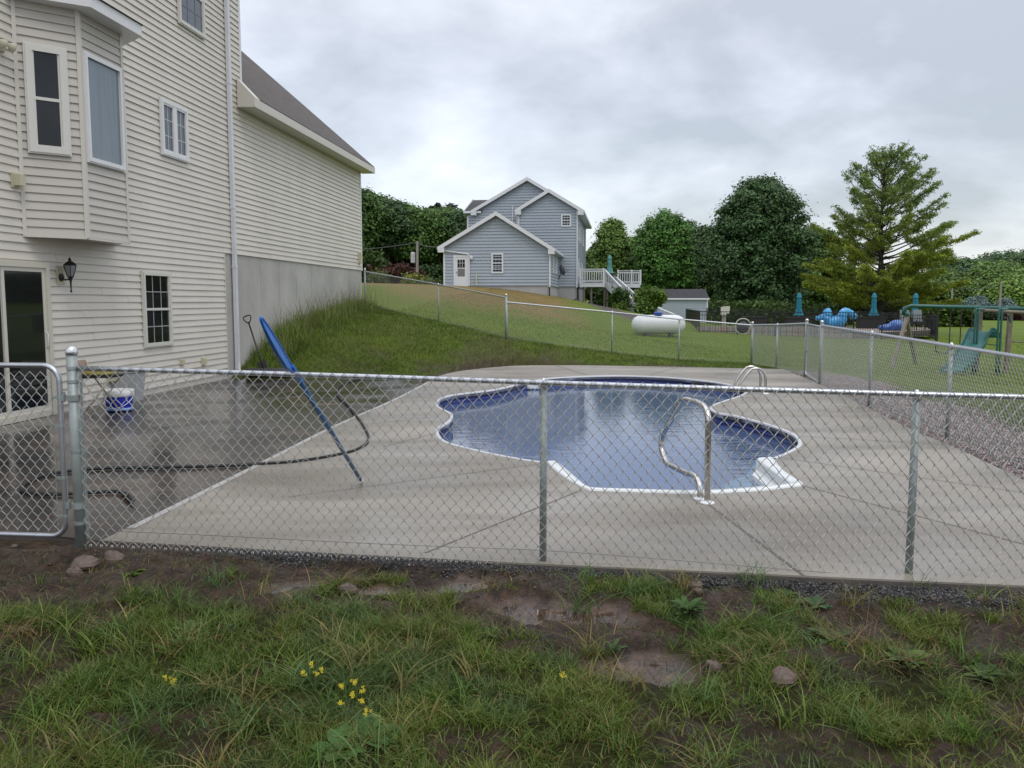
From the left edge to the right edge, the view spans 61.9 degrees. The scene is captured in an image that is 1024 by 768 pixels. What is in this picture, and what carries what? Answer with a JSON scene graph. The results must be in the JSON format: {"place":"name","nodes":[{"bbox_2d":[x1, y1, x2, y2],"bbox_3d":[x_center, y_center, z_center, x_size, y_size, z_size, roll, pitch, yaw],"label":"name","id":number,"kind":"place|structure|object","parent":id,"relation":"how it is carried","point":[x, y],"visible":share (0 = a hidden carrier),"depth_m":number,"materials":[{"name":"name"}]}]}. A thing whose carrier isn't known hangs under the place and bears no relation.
{"place":"outdoors","nodes":[
{"label":"outdoors","id":0,"kind":"place"},
{"bbox_2d":[0,377,420,542],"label":"patio","id":1,"kind":"structure","parent":0,"point":[68,536],"depth_m":10.44,"materials":[{"name":"concrete"}]},
{"bbox_2d":[78,360,123,417],"bbox_3d":[-6.129,0.069,12.660,0.595,0.838,0.443,0,6,0],"label":"folding chair","id":2,"kind":"object","parent":1,"relation":"on","point":[88,373],"visible":0.56,"depth_m":12.53,"materials":[{"name":"beige metal"}]},
{"bbox_2d":[103,388,134,411],"bbox_3d":[-6.132,0.250,13.314,0.454,0.335,0.452,0,6,0],"label":"plastic bucket","id":3,"kind":"object","parent":1,"relation":"on","point":[121,398],"visible":0.74,"depth_m":13.16,"materials":[{"name":"blue"}]},
{"bbox_2d":[110,372,145,401],"bbox_3d":[-6.596,0.025,14.625,0.530,0.530,0.410,0,6,0],"label":"storage tub","id":4,"kind":"object","parent":1,"relation":"on","point":[136,379],"visible":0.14,"depth_m":14.46,"materials":[{"name":"grey"}]},
{"bbox_2d":[19,379,369,501],"bbox_3d":[-2.687,0.409,13.169,2.633,0.050,11.986,1,6,7],"label":"garden hose","id":5,"kind":"object","parent":1,"relation":"on","point":[129,496],"visible":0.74,"depth_m":8.70,"materials":[{"name":"black plastic"}]},
{"bbox_2d":[243,315,267,367],"bbox_3d":[-5.730,-0.862,19.145,0.892,1.377,0.153,5,8,42],"label":"garden shovel","id":6,"kind":"object","parent":1,"relation":"on","point":[262,364],"visible":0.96,"depth_m":19.07,"materials":[{"name":"black metal"}]},
{"bbox_2d":[246,368,290,377],"bbox_3d":[-5.383,-0.245,18.918,0.979,0.228,0.263,0,6,-4],"label":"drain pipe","id":7,"kind":"object","parent":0,"point":[268,369],"visible":0.46,"depth_m":18.85,"materials":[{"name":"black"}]},
{"bbox_2d":[0,546,1023,767],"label":"grass","id":8,"kind":"structure","parent":0,"point":[345,658],"depth_m":3.89,"materials":[{"name":"plant"}]},
{"bbox_2d":[0,283,1023,767],"bbox_3d":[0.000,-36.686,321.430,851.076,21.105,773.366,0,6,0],"label":"ground","id":9,"kind":"structure","parent":0,"point":[530,599],"depth_m":4.67,"materials":[{"name":"plant"}]},
{"bbox_2d":[66,566,83,576],"bbox_3d":[-2.745,1.187,5.361,0.112,0.089,0.097,0,6,0],"label":"rock","id":10,"kind":"object","parent":9,"relation":"on","point":[75,570],"visible":0.71,"depth_m":5.32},
{"bbox_2d":[70,555,99,570],"bbox_3d":[-2.738,1.156,5.467,0.177,0.128,0.124,-2,6,-20],"label":"rock","id":11,"kind":"object","parent":9,"relation":"on","point":[84,562],"visible":0.73,"depth_m":5.43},
{"bbox_2d":[104,550,124,562],"bbox_3d":[-2.639,1.157,5.671,0.148,0.110,0.118,0,6,0],"label":"rock","id":12,"kind":"object","parent":9,"relation":"on","point":[113,555],"visible":0.72,"depth_m":5.63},
{"bbox_2d":[0,0,374,425],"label":"beige house","id":13,"kind":"structure","parent":9,"relation":"on","point":[180,183],"depth_m":15.74,"materials":[{"name":"plastic"}]},
{"bbox_2d":[0,259,56,425],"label":"sliding door","id":14,"kind":"structure","parent":13,"relation":"in","point":[26,325],"depth_m":12.26,"materials":[{"name":"beige"}]},
{"bbox_2d":[10,0,142,244],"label":"bay window","id":15,"kind":"structure","parent":13,"relation":"in","point":[69,82],"depth_m":12.52,"materials":[{"name":"beige"}]},
{"bbox_2d":[140,271,173,347],"bbox_3d":[-6.594,-1.389,15.891,0.050,1.398,1.020,1,6,6],"label":"window","id":16,"kind":"structure","parent":13,"relation":"in","point":[156,290],"depth_m":15.87,"materials":[{"name":"grey"}]},
{"bbox_2d":[158,97,189,163],"bbox_3d":[-6.498,-4.872,16.452,0.050,1.055,1.061,1,6,6],"label":"window","id":17,"kind":"structure","parent":13,"relation":"in","point":[173,118],"depth_m":16.39,"materials":[{"name":"grey glass"}]},
{"bbox_2d":[177,0,205,39],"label":"window","id":18,"kind":"structure","parent":13,"relation":"in","point":[190,13],"depth_m":17.16,"materials":[{"name":"grey"}]},
{"bbox_2d":[309,729,366,761],"bbox_3d":[-0.689,1.415,3.305,0.189,0.043,0.235,-4,7,-38],"label":"weed","id":19,"kind":"object","parent":9,"relation":"on","point":[329,736],"visible":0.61,"depth_m":3.33,"materials":[{"name":"green plant"}]},
{"bbox_2d":[337,582,357,594],"bbox_3d":[-0.995,1.245,5.167,0.124,0.098,0.102,0,6,0],"label":"rock","id":20,"kind":"object","parent":9,"relation":"on","point":[350,587],"visible":0.75,"depth_m":5.13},
{"bbox_2d":[338,678,371,718],"bbox_3d":[-0.648,1.315,3.535,0.163,0.215,0.062,1,6,11],"label":"wildflower","id":21,"kind":"object","parent":9,"relation":"on","point":[362,701],"visible":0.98,"depth_m":3.52,"materials":[{"name":"yellow"}]},
{"bbox_2d":[333,713,404,749],"bbox_3d":[-0.582,1.406,3.437,0.299,0.043,0.288,0,6,0],"label":"weed","id":22,"kind":"object","parent":9,"relation":"on","point":[367,720],"visible":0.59,"depth_m":3.46,"materials":[{"name":"green plant"}]},
{"bbox_2d":[362,243,391,282],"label":"sapling","id":23,"kind":"object","parent":9,"relation":"on","point":[372,258],"visible":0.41,"depth_m":66.32,"materials":[{"name":"green plant"}]},
{"bbox_2d":[367,268,391,282],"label":"garden plant","id":24,"kind":"object","parent":9,"relation":"on","point":[376,276],"visible":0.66,"depth_m":62.23,"materials":[{"name":"green plant"}]},
{"bbox_2d":[361,183,403,249],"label":"tree","id":25,"kind":"object","parent":9,"relation":"on","point":[374,214],"visible":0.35,"depth_m":71.92,"materials":[{"name":"green plant"}]},
{"bbox_2d":[370,193,419,281],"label":"tree","id":26,"kind":"object","parent":9,"relation":"on","point":[401,230],"visible":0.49,"depth_m":73.66,"materials":[{"name":"green plant"}]},
{"bbox_2d":[366,261,429,283],"bbox_3d":[-8.892,-8.320,65.273,4.377,2.099,4.652,2,6,24],"label":"shrub","id":27,"kind":"object","parent":9,"relation":"on","point":[395,270],"visible":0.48,"depth_m":64.59,"materials":[{"name":"red plant"}]},
{"bbox_2d":[399,271,426,283],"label":"garden plant","id":28,"kind":"object","parent":9,"relation":"on","point":[414,276],"visible":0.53,"depth_m":61.18,"materials":[{"name":"green plant"}]},
{"bbox_2d":[411,241,418,274],"bbox_3d":[-7.120,-8.634,62.458,0.584,3.615,0.323,0,6,0],"label":"utility pole","id":29,"kind":"object","parent":9,"relation":"on","point":[417,258],"visible":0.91,"depth_m":62.30,"materials":[{"name":"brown wood"}]},
{"bbox_2d":[380,202,457,283],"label":"undergrowth","id":30,"kind":"object","parent":9,"relation":"on","point":[393,260],"visible":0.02,"depth_m":84.10,"materials":[{"name":"green plant"}]},
{"bbox_2d":[388,202,450,270],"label":"tree","id":31,"kind":"object","parent":9,"relation":"on","point":[430,230],"visible":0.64,"depth_m":74.79,"materials":[{"name":"green plant"}]},
{"bbox_2d":[419,260,442,284],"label":"sapling","id":32,"kind":"object","parent":9,"relation":"on","point":[434,270],"visible":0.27,"depth_m":68.73,"materials":[{"name":"green plant"}]},
{"bbox_2d":[364,268,506,338],"bbox_3d":[-2.504,-2.466,26.910,6.383,2.509,0.268,5,7,40],"label":"chain link fence","id":33,"kind":"object","parent":9,"relation":"on","point":[438,284],"visible":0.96,"depth_m":26.82,"materials":[{"name":"silver metal"}]},
{"bbox_2d":[426,205,456,264],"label":"tree","id":34,"kind":"object","parent":9,"relation":"on","point":[444,213],"visible":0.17,"depth_m":76.99,"materials":[{"name":"green plant"}]},
{"bbox_2d":[441,207,468,237],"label":"tree","id":35,"kind":"object","parent":9,"relation":"on","point":[459,219],"visible":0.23,"depth_m":77.21,"materials":[{"name":"green plant"}]},
{"bbox_2d":[0,544,1023,694],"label":"straw","id":36,"kind":"object","parent":9,"relation":"on","point":[839,635],"visible":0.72,"depth_m":4.50,"materials":[{"name":"beige plant"}]},
{"bbox_2d":[1,548,1023,640],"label":"mud clods","id":37,"kind":"object","parent":9,"relation":"on","point":[408,585],"visible":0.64,"depth_m":5.22,"materials":[{"name":"soil"}]},
{"bbox_2d":[437,177,591,301],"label":"blue house","id":38,"kind":"structure","parent":9,"relation":"on","point":[526,234],"depth_m":56.97,"materials":[{"name":"plastic"}]},
{"bbox_2d":[455,257,466,285],"bbox_3d":[-3.377,-7.480,56.831,0.796,1.948,0.109,1,6,7],"label":"door","id":39,"kind":"structure","parent":38,"relation":"in","point":[460,262],"depth_m":56.84,"materials":[{"name":"white"}]},
{"bbox_2d":[491,253,502,272],"bbox_3d":[-0.964,-7.987,56.467,0.801,1.317,0.060,1,6,7],"label":"window","id":40,"kind":"structure","parent":38,"relation":"in","point":[492,254],"depth_m":56.47,"materials":[{"name":"white"}]},
{"bbox_2d":[239,283,827,382],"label":"grass","id":41,"kind":"structure","parent":9,"relation":"on","point":[337,315],"depth_m":23.18,"materials":[{"name":"plant"}]},
{"bbox_2d":[65,346,1023,578],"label":"chain link fence","id":42,"kind":"object","parent":9,"relation":"on","point":[74,380],"visible":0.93,"depth_m":5.51,"materials":[{"name":"silver metal"}]},
{"bbox_2d":[0,362,85,537],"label":"chain link gate","id":43,"kind":"structure","parent":42,"relation":"attached to","point":[67,503],"depth_m":5.89,"materials":[{"name":"metal"}]},
{"bbox_2d":[101,365,1023,591],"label":"pool deck","id":44,"kind":"structure","parent":9,"relation":"on","point":[783,378],"depth_m":7.04,"materials":[{"name":"concrete"}]},
{"bbox_2d":[127,382,428,527],"bbox_3d":[-2.330,0.522,12.203,0.142,0.001,11.675,1,6,6],"label":"deck edge band","id":45,"kind":"object","parent":44,"relation":"on","point":[162,512],"visible":0.82,"depth_m":8.45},
{"bbox_2d":[259,316,362,483],"bbox_3d":[-1.439,0.269,6.513,0.055,1.619,2.866,0,6,1],"label":"paddle","id":46,"kind":"object","parent":44,"relation":"on","point":[280,354],"visible":0.94,"depth_m":5.64,"materials":[{"name":"blue plastic"}]},
{"bbox_2d":[435,375,802,493],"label":"swimming pool","id":47,"kind":"structure","parent":44,"relation":"in","point":[654,459],"depth_m":16.59,"materials":[{"name":"blue"}]},
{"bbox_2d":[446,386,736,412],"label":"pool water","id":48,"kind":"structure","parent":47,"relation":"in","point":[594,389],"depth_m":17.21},
{"bbox_2d":[289,366,1023,574],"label":"deck joint","id":49,"kind":"object","parent":44,"relation":"on","point":[781,558],"visible":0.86,"depth_m":6.76,"materials":[{"name":"grey"}]},
{"bbox_2d":[658,397,714,504],"bbox_3d":[1.549,0.533,7.683,0.123,0.858,1.176,-1,6,-11],"label":"grab rail","id":50,"kind":"object","parent":44,"relation":"on","point":[691,474],"visible":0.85,"depth_m":7.33,"materials":[{"name":"silver metal"}]},
{"bbox_2d":[732,365,768,397],"bbox_3d":[4.444,0.198,15.938,0.656,1.062,0.600,0,6,0],"label":"pool ladder","id":51,"kind":"object","parent":44,"relation":"attached to","point":[759,370],"visible":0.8,"depth_m":15.90,"materials":[{"name":"silver metal"}]},
{"bbox_2d":[585,247,599,302],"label":"tree","id":52,"kind":"object","parent":9,"relation":"on","point":[587,296],"visible":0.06,"depth_m":88.57,"materials":[{"name":"green plant"}]},
{"bbox_2d":[579,268,640,311],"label":"wooden deck","id":53,"kind":"structure","parent":9,"relation":"on","point":[609,285],"depth_m":64.07,"materials":[{"name":"grey"}]},
{"bbox_2d":[585,216,641,294],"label":"deciduous tree","id":54,"kind":"object","parent":9,"relation":"on","point":[612,241],"visible":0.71,"depth_m":83.79,"materials":[{"name":"green plant"}]},
{"bbox_2d":[605,286,631,308],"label":"shrub","id":55,"kind":"object","parent":9,"relation":"on","point":[620,295],"visible":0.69,"depth_m":60.81,"materials":[{"name":"green plant"}]},
{"bbox_2d":[214,549,1023,613],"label":"gravel","id":56,"kind":"structure","parent":9,"relation":"on","point":[725,581],"depth_m":5.27,"materials":[{"name":"stone"}]},
{"bbox_2d":[507,301,753,362],"bbox_3d":[3.395,-1.350,24.797,7.139,2.140,0.188,0,6,3],"label":"chain link fence","id":57,"kind":"object","parent":9,"relation":"on","point":[678,331],"visible":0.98,"depth_m":24.78,"materials":[{"name":"silver metal"}]},
{"bbox_2d":[628,296,655,314],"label":"shrub","id":58,"kind":"object","parent":9,"relation":"on","point":[641,306],"visible":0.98,"depth_m":58.91,"materials":[{"name":"green plant"}]},
{"bbox_2d":[631,284,668,314],"bbox_3d":[9.697,-5.892,60.272,2.700,2.414,2.859,0,6,0],"label":"shrub","id":59,"kind":"object","parent":9,"relation":"on","point":[659,295],"visible":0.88,"depth_m":59.61,"materials":[{"name":"green plant"}]},
{"bbox_2d":[631,311,684,336],"bbox_3d":[7.375,-2.937,42.985,2.739,1.444,0.964,0,6,-3],"label":"gas tank","id":60,"kind":"object","parent":9,"relation":"on","point":[653,324],"visible":0.77,"depth_m":42.58,"materials":[{"name":"white"}]},
{"bbox_2d":[626,208,704,289],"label":"tree","id":61,"kind":"object","parent":9,"relation":"on","point":[664,253],"visible":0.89,"depth_m":79.39,"materials":[{"name":"green plant"}]},
{"bbox_2d":[655,289,709,322],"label":"garden shed","id":62,"kind":"structure","parent":9,"relation":"on","point":[680,302],"depth_m":63.75,"materials":[{"name":"white"}]},
{"bbox_2d":[670,595,707,616],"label":"weed","id":63,"kind":"object","parent":9,"relation":"on","point":[693,602],"visible":0.98,"depth_m":4.81,"materials":[{"name":"green plant"}]},
{"bbox_2d":[683,219,707,288],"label":"tree","id":64,"kind":"object","parent":9,"relation":"on","point":[699,250],"visible":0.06,"depth_m":86.56,"materials":[{"name":"green plant"}]},
{"bbox_2d":[388,288,1023,385],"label":"grass","id":65,"kind":"structure","parent":9,"relation":"on","point":[682,343],"depth_m":31.80,"materials":[{"name":"plant"}]},
{"bbox_2d":[694,224,722,314],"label":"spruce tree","id":66,"kind":"object","parent":9,"relation":"on","point":[707,286],"visible":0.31,"depth_m":89.92,"materials":[{"name":"green plant"}]},
{"bbox_2d":[705,659,721,671],"bbox_3d":[0.969,1.355,4.107,0.077,0.061,0.066,0,6,0],"label":"rock","id":67,"kind":"object","parent":9,"relation":"on","point":[715,663],"visible":0.84,"depth_m":4.09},
{"bbox_2d":[593,287,850,326],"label":"undergrowth","id":68,"kind":"object","parent":9,"relation":"on","point":[749,304],"visible":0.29,"depth_m":69.27,"materials":[{"name":"green plant"}]},
{"bbox_2d":[735,318,750,334],"bbox_3d":[10.775,-2.702,39.997,0.723,0.784,0.489,-2,6,-23],"label":"hose reel","id":69,"kind":"object","parent":9,"relation":"on","point":[740,329],"visible":0.81,"depth_m":39.88,"materials":[{"name":"beige"}]},
{"bbox_2d":[588,244,921,324],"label":"undergrowth","id":70,"kind":"object","parent":9,"relation":"on","point":[848,322],"depth_m":96.70,"materials":[{"name":"green plant"}]},
{"bbox_2d":[696,172,828,323],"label":"maple tree","id":71,"kind":"object","parent":9,"relation":"on","point":[761,236],"visible":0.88,"depth_m":74.60,"materials":[{"name":"green plant"}]},
{"bbox_2d":[697,326,852,337],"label":"wall","id":72,"kind":"structure","parent":9,"relation":"on","point":[729,328],"depth_m":46.76,"materials":[{"name":"grey stone"}]},
{"bbox_2d":[752,319,808,376],"bbox_3d":[6.888,-0.888,22.212,0.077,1.720,4.866,0,6,1],"label":"chain link fence","id":73,"kind":"object","parent":9,"relation":"on","point":[799,327],"visible":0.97,"depth_m":21.78,"materials":[{"name":"silver metal"}]},
{"bbox_2d":[805,323,819,382],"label":"chain link gate","id":74,"kind":"structure","parent":73,"relation":"attached to","point":[807,352],"depth_m":18.82,"materials":[{"name":"metal"}]},
{"bbox_2d":[769,666,797,687],"bbox_3d":[1.248,1.357,3.932,0.140,0.106,0.116,0,6,0],"label":"rock","id":75,"kind":"object","parent":9,"relation":"on","point":[790,680],"visible":0.8,"depth_m":3.90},
{"bbox_2d":[685,309,938,340],"bbox_3d":[19.135,-3.674,52.189,16.347,1.757,13.611,1,6,7],"label":"metal fence","id":76,"kind":"object","parent":9,"relation":"on","point":[930,319],"visible":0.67,"depth_m":46.10,"materials":[{"name":"black metal"}]},
{"bbox_2d":[706,308,920,326],"bbox_3d":[20.613,-4.357,58.778,14.953,1.756,1.114,0,6,-3],"label":"metal fence","id":77,"kind":"object","parent":9,"relation":"on","point":[793,314],"visible":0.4,"depth_m":58.69,"materials":[{"name":"black metal"}]},
{"bbox_2d":[796,596,832,608],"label":"weed","id":78,"kind":"object","parent":9,"relation":"on","point":[816,600],"visible":0.83,"depth_m":4.95,"materials":[{"name":"green plant"}]},
{"bbox_2d":[801,223,856,321],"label":"tree","id":79,"kind":"object","parent":9,"relation":"on","point":[818,299],"visible":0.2,"depth_m":91.26,"materials":[{"name":"green plant"}]},
{"bbox_2d":[807,627,854,644],"bbox_3d":[1.673,1.320,4.463,0.247,0.049,0.221,0,6,0],"label":"weed","id":80,"kind":"object","parent":9,"relation":"on","point":[821,638],"visible":0.7,"depth_m":4.48,"materials":[{"name":"green plant"}]},
{"bbox_2d":[798,140,981,316],"bbox_3d":[28.238,-11.291,65.321,13.071,14.341,12.591,0,6,0],"label":"pine tree","id":81,"kind":"object","parent":9,"relation":"on","point":[903,289],"visible":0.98,"depth_m":63.52,"materials":[{"name":"green plant"}]},
{"bbox_2d":[886,646,931,668],"bbox_3d":[1.937,1.340,4.165,0.230,0.044,0.235,0,6,0],"label":"weed","id":82,"kind":"object","parent":9,"relation":"on","point":[919,663],"visible":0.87,"depth_m":4.17,"materials":[{"name":"green plant"}]},
{"bbox_2d":[818,320,1023,468],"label":"chain link fence","id":83,"kind":"object","parent":9,"relation":"on","point":[950,364],"visible":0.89,"depth_m":11.82,"materials":[{"name":"silver metal"}]},
{"bbox_2d":[913,265,973,302],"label":"tree","id":84,"kind":"object","parent":9,"relation":"on","point":[950,276],"visible":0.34,"depth_m":145.26,"materials":[{"name":"green plant"}]},
{"bbox_2d":[909,301,982,326],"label":"hedge","id":85,"kind":"object","parent":9,"relation":"on","point":[944,317],"visible":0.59,"depth_m":90.19,"materials":[{"name":"green plant"}]},
{"bbox_2d":[926,255,984,272],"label":"tree","id":86,"kind":"object","parent":9,"relation":"on","point":[962,263],"visible":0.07,"depth_m":160.48,"materials":[{"name":"green plant"}]},
{"bbox_2d":[890,304,1023,367],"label":"swing set","id":87,"kind":"object","parent":9,"relation":"on","point":[906,322],"visible":0.82,"depth_m":32.61,"materials":[{"name":"green metal"}]},
{"bbox_2d":[963,296,981,309],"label":"spruce tree","id":88,"kind":"object","parent":9,"relation":"on","point":[972,301],"visible":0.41,"depth_m":126.75,"materials":[{"name":"green plant"}]},
{"bbox_2d":[962,274,995,302],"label":"tree","id":89,"kind":"object","parent":9,"relation":"on","point":[978,283],"visible":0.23,"depth_m":143.37,"materials":[{"name":"green plant"}]},
{"bbox_2d":[963,662,1005,681],"bbox_3d":[2.254,1.381,4.072,0.182,0.044,0.211,3,6,29],"label":"weed","id":90,"kind":"object","parent":9,"relation":"on","point":[972,668],"visible":0.93,"depth_m":4.09,"materials":[{"name":"green plant"}]},
{"bbox_2d":[976,312,1005,320],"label":"shrub","id":91,"kind":"object","parent":9,"relation":"on","point":[990,316],"visible":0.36,"depth_m":116.52,"materials":[{"name":"green plant"}]},
{"bbox_2d":[960,258,1023,285],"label":"tree","id":92,"kind":"object","parent":9,"relation":"on","point":[996,270],"visible":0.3,"depth_m":145.57,"materials":[{"name":"green plant"}]},
{"bbox_2d":[971,307,1023,374],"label":"climbing frame","id":93,"kind":"object","parent":9,"relation":"on","point":[978,313],"visible":0.89,"depth_m":30.83,"materials":[{"name":"green wood"}]},
{"bbox_2d":[940,327,999,372],"bbox_3d":[16.321,-1.237,30.386,3.694,1.506,0.651,-5,7,-42],"label":"slide","id":94,"kind":"object","parent":93,"relation":"attached to","point":[983,337],"visible":0.69,"depth_m":30.41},
{"bbox_2d":[977,247,1023,261],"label":"tree","id":95,"kind":"object","parent":9,"relation":"on","point":[995,255],"visible":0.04,"depth_m":181.22,"materials":[{"name":"green plant"}]},
{"bbox_2d":[978,273,1023,306],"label":"tree","id":96,"kind":"object","parent":9,"relation":"on","point":[1013,287],"visible":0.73,"depth_m":138.75,"materials":[{"name":"green plant"}]},
{"bbox_2d":[990,297,1019,306],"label":"spruce tree","id":97,"kind":"object","parent":9,"relation":"on","point":[1006,301],"visible":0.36,"depth_m":124.78,"materials":[{"name":"green plant"}]},
{"bbox_2d":[998,250,1023,266],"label":"tree","id":98,"kind":"object","parent":9,"relation":"on","point":[1016,258],"visible":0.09,"depth_m":156.87,"materials":[{"name":"green plant"}]},
{"bbox_2d":[240,0,1023,271],"label":"sky","id":99,"kind":"structure","parent":0,"point":[626,110],"materials":[{"name":"grey"}]},
{"bbox_2d":[852,327,929,338],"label":"neighbour patio","id":100,"kind":"structure","parent":0,"point":[926,332],"depth_m":50.42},
{"bbox_2d":[740,317,766,326],"bbox_3d":[15.541,-3.960,54.874,1.600,0.740,0.700,0,6,0],"label":"outdoor table","id":101,"kind":"object","parent":100,"relation":"on","point":[762,320],"visible":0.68,"depth_m":54.56,"materials":[{"name":"metal"}]},
{"bbox_2d":[783,317,813,326],"bbox_3d":[17.820,-3.786,53.082,1.700,0.740,0.700,0,6,0],"label":"outdoor table","id":102,"kind":"object","parent":100,"relation":"on","point":[797,319],"visible":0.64,"depth_m":52.77,"materials":[{"name":"metal"}]},
{"bbox_2d":[794,293,802,316],"bbox_3d":[18.084,-4.617,53.806,0.639,2.255,0.639,0,6,0],"label":"patio umbrella","id":103,"kind":"object","parent":100,"relation":"on","point":[798,303],"visible":0.86,"depth_m":53.66,"materials":[{"name":"teal"}]},
{"bbox_2d":[815,308,857,326],"bbox_3d":[18.584,-3.725,48.868,2.383,1.324,0.733,0,6,0],"label":"pool float","id":104,"kind":"object","parent":100,"relation":"on","point":[836,321],"visible":0.67,"depth_m":48.66,"materials":[{"name":"blue"}]},
{"bbox_2d":[856,317,885,328],"bbox_3d":[22.921,-3.921,54.476,1.800,0.740,0.700,0,6,0],"label":"outdoor table","id":105,"kind":"object","parent":100,"relation":"on","point":[867,320],"visible":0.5,"depth_m":54.18,"materials":[{"name":"metal"}]},
{"bbox_2d":[869,293,878,316],"bbox_3d":[23.442,-4.769,55.298,0.639,2.270,0.639,0,6,0],"label":"patio umbrella","id":106,"kind":"object","parent":100,"relation":"on","point":[874,304],"visible":0.91,"depth_m":55.16,"materials":[{"name":"teal"}]},
{"bbox_2d":[878,320,902,330],"bbox_3d":[22.412,-3.417,50.405,1.498,0.760,0.803,0,6,0],"label":"pool float","id":107,"kind":"object","parent":100,"relation":"on","point":[894,324],"visible":0.57,"depth_m":50.19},
{"bbox_2d":[912,310,925,329],"bbox_3d":[24.789,-3.914,52.015,0.600,1.200,0.700,0,6,0],"label":"patio chair","id":108,"kind":"object","parent":100,"relation":"on","point":[914,315],"visible":0.8,"depth_m":52.11,"materials":[{"name":"plastic"}]},
{"bbox_2d":[761,368,1023,479],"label":"gravel","id":109,"kind":"structure","parent":0,"point":[989,459],"depth_m":12.39,"materials":[{"name":"gravel"}]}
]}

